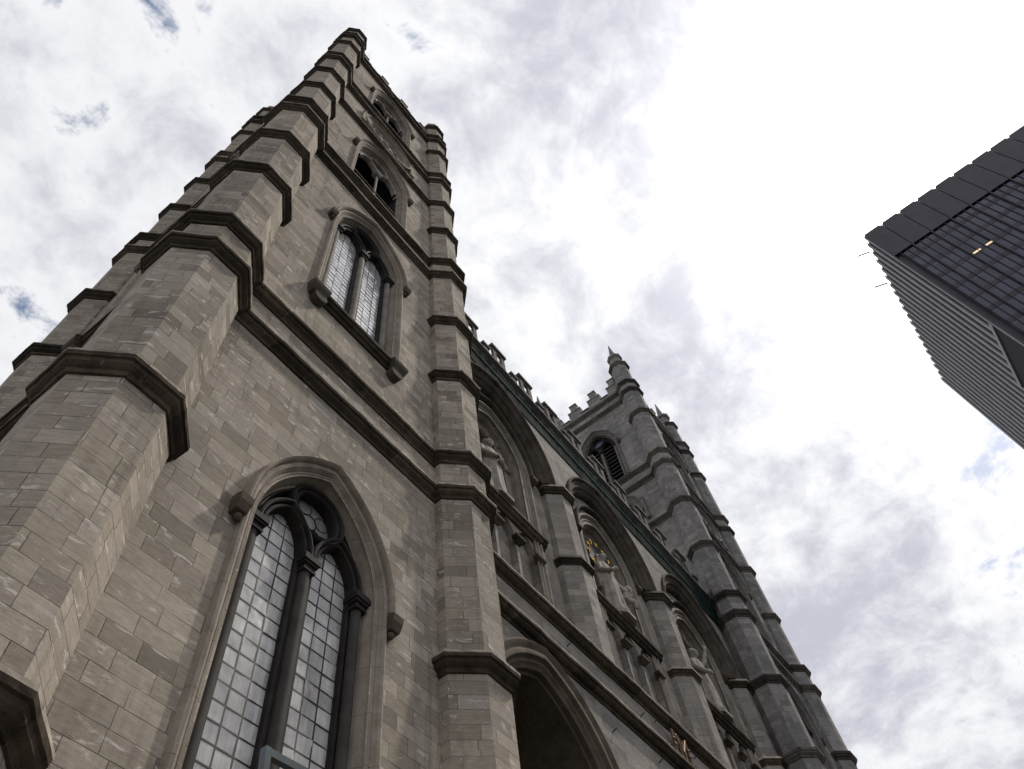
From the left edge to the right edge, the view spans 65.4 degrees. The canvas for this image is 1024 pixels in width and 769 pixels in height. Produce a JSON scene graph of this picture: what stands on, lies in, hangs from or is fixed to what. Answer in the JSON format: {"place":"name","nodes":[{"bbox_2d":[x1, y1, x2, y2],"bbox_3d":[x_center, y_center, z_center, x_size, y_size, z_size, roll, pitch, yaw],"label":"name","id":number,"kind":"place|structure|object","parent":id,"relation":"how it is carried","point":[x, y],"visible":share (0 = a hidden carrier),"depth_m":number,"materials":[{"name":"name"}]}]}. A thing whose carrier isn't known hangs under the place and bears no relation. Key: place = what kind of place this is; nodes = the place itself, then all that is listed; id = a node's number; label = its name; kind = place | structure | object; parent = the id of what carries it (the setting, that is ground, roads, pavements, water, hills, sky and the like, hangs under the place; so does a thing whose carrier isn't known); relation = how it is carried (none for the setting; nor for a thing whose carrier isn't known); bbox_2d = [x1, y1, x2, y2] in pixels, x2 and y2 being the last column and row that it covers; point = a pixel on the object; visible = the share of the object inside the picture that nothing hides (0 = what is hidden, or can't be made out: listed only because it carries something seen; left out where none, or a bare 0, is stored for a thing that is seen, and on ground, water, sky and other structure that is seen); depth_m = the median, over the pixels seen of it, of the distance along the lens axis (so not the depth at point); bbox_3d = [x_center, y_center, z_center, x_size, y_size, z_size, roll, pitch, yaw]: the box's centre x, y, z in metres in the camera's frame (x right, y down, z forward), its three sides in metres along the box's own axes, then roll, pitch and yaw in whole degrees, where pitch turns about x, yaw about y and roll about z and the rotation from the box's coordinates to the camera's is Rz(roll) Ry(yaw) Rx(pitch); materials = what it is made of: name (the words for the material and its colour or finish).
{"place":"outdoors","nodes":[
{"label":"outdoors","id":0,"kind":"place"},
{"bbox_2d":[0,0,1023,768],"label":"sky","id":1,"kind":"structure","parent":0,"point":[692,191],"materials":[{"name":"white"}]},
{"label":"pavement","id":2,"kind":"structure","parent":0,"visible":0},
{"bbox_2d":[258,745,307,768],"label":"fence panel","id":3,"kind":"object","parent":2,"relation":"on","point":[268,755],"visible":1,"depth_m":2.76,"materials":[{"name":"teal paint"}]},
{"bbox_2d":[0,27,857,768],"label":"stone church","id":4,"kind":"structure","parent":2,"relation":"on","point":[262,393],"depth_m":17.13,"materials":[{"name":"stone"}]},
{"bbox_2d":[61,206,198,351],"bbox_3d":[-10.568,-3.750,24.517,3.860,9.766,0.967,-36,-63,13],"label":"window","id":5,"kind":"structure","parent":4,"relation":"in","point":[79,340],"depth_m":20.94,"materials":[{"name":"stone"}]},
{"bbox_2d":[201,153,239,197],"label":"window","id":6,"kind":"structure","parent":4,"relation":"in","point":[238,155],"depth_m":37.49,"materials":[{"name":"stone"}]},
{"bbox_2d":[158,455,403,768],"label":"window","id":7,"kind":"structure","parent":4,"relation":"in","point":[289,673],"depth_m":12.61,"materials":[{"name":"stone"}]},
{"bbox_2d":[307,206,411,383],"bbox_3d":[-4.800,-3.352,25.401,0.970,9.766,3.860,-36,-63,13],"label":"window","id":8,"kind":"structure","parent":4,"relation":"in","point":[357,287],"depth_m":25.41,"materials":[{"name":"stone"}]},
{"bbox_2d":[349,136,413,228],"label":"window","id":9,"kind":"structure","parent":4,"relation":"in","point":[375,173],"depth_m":37.87,"materials":[{"name":"stone"}]},
{"bbox_2d":[361,110,414,178],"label":"rose window","id":10,"kind":"structure","parent":4,"relation":"in","point":[379,131],"depth_m":42.41,"materials":[{"name":"stone"}]},
{"bbox_2d":[369,85,414,148],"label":"window","id":11,"kind":"structure","parent":4,"relation":"in","point":[386,107],"depth_m":50.15,"materials":[{"name":"stone"}]},
{"bbox_2d":[480,438,514,506],"bbox_3d":[-0.847,3.237,29.887,1.330,4.300,1.663,-36,-63,13],"label":"bearded statue","id":12,"kind":"object","parent":4,"relation":"on","point":[492,460],"visible":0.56,"depth_m":29.65,"materials":[{"name":"stone"}]},
{"bbox_2d":[585,539,614,576],"bbox_3d":[3.934,7.810,35.234,0.140,2.280,2.280,-36,-63,13],"label":"star halo","id":13,"kind":"object","parent":4,"relation":"attached to","point":[592,548],"visible":0.48,"depth_m":35.32,"materials":[{"name":"metal"}]},
{"bbox_2d":[581,430,629,482],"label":"window","id":14,"kind":"structure","parent":4,"relation":"in","point":[603,447],"depth_m":62.99,"materials":[{"name":"grey stone"}]},
{"bbox_2d":[594,553,638,625],"bbox_3d":[4.174,8.573,33.330,1.346,4.104,1.997,-36,-63,13],"label":"madonna statue","id":15,"kind":"object","parent":4,"relation":"on","point":[610,588],"visible":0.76,"depth_m":32.94,"materials":[{"name":"stone"}]},
{"bbox_2d":[625,496,651,518],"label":"rose window","id":16,"kind":"structure","parent":4,"relation":"in","point":[641,503],"depth_m":55.56,"materials":[{"name":"grey stone"}]},
{"bbox_2d":[661,433,699,497],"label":"window","id":17,"kind":"structure","parent":4,"relation":"in","point":[667,441],"depth_m":64.74,"materials":[{"name":"grey stone"}]},
{"bbox_2d":[669,728,697,768],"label":"bronze monogram","id":18,"kind":"object","parent":4,"relation":"attached to","point":[682,748],"visible":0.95,"depth_m":25.86,"materials":[{"name":"brown metal"}]},
{"bbox_2d":[687,645,732,721],"bbox_3d":[8.841,13.738,37.048,1.291,4.621,1.790,-36,-63,13],"label":"preacher statue","id":19,"kind":"object","parent":4,"relation":"on","point":[707,686],"visible":0.59,"depth_m":36.56,"materials":[{"name":"stone"}]},
{"bbox_2d":[697,502,728,550],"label":"rose window","id":20,"kind":"structure","parent":4,"relation":"in","point":[707,521],"depth_m":57.51,"materials":[{"name":"grey stone"}]},
{"bbox_2d":[719,549,773,645],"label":"window","id":21,"kind":"structure","parent":4,"relation":"in","point":[737,580],"depth_m":52.39,"materials":[{"name":"grey stone"}]},
{"bbox_2d":[787,680,834,768],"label":"window","id":22,"kind":"structure","parent":4,"relation":"in","point":[803,712],"depth_m":43.13,"materials":[{"name":"grey stone"}]},
{"label":"ground","id":23,"kind":"structure","parent":0,"visible":0},
{"bbox_2d":[857,126,1023,448],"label":"office tower","id":24,"kind":"structure","parent":23,"relation":"on","point":[948,252],"depth_m":128.61,"materials":[{"name":"metal"}]}
]}

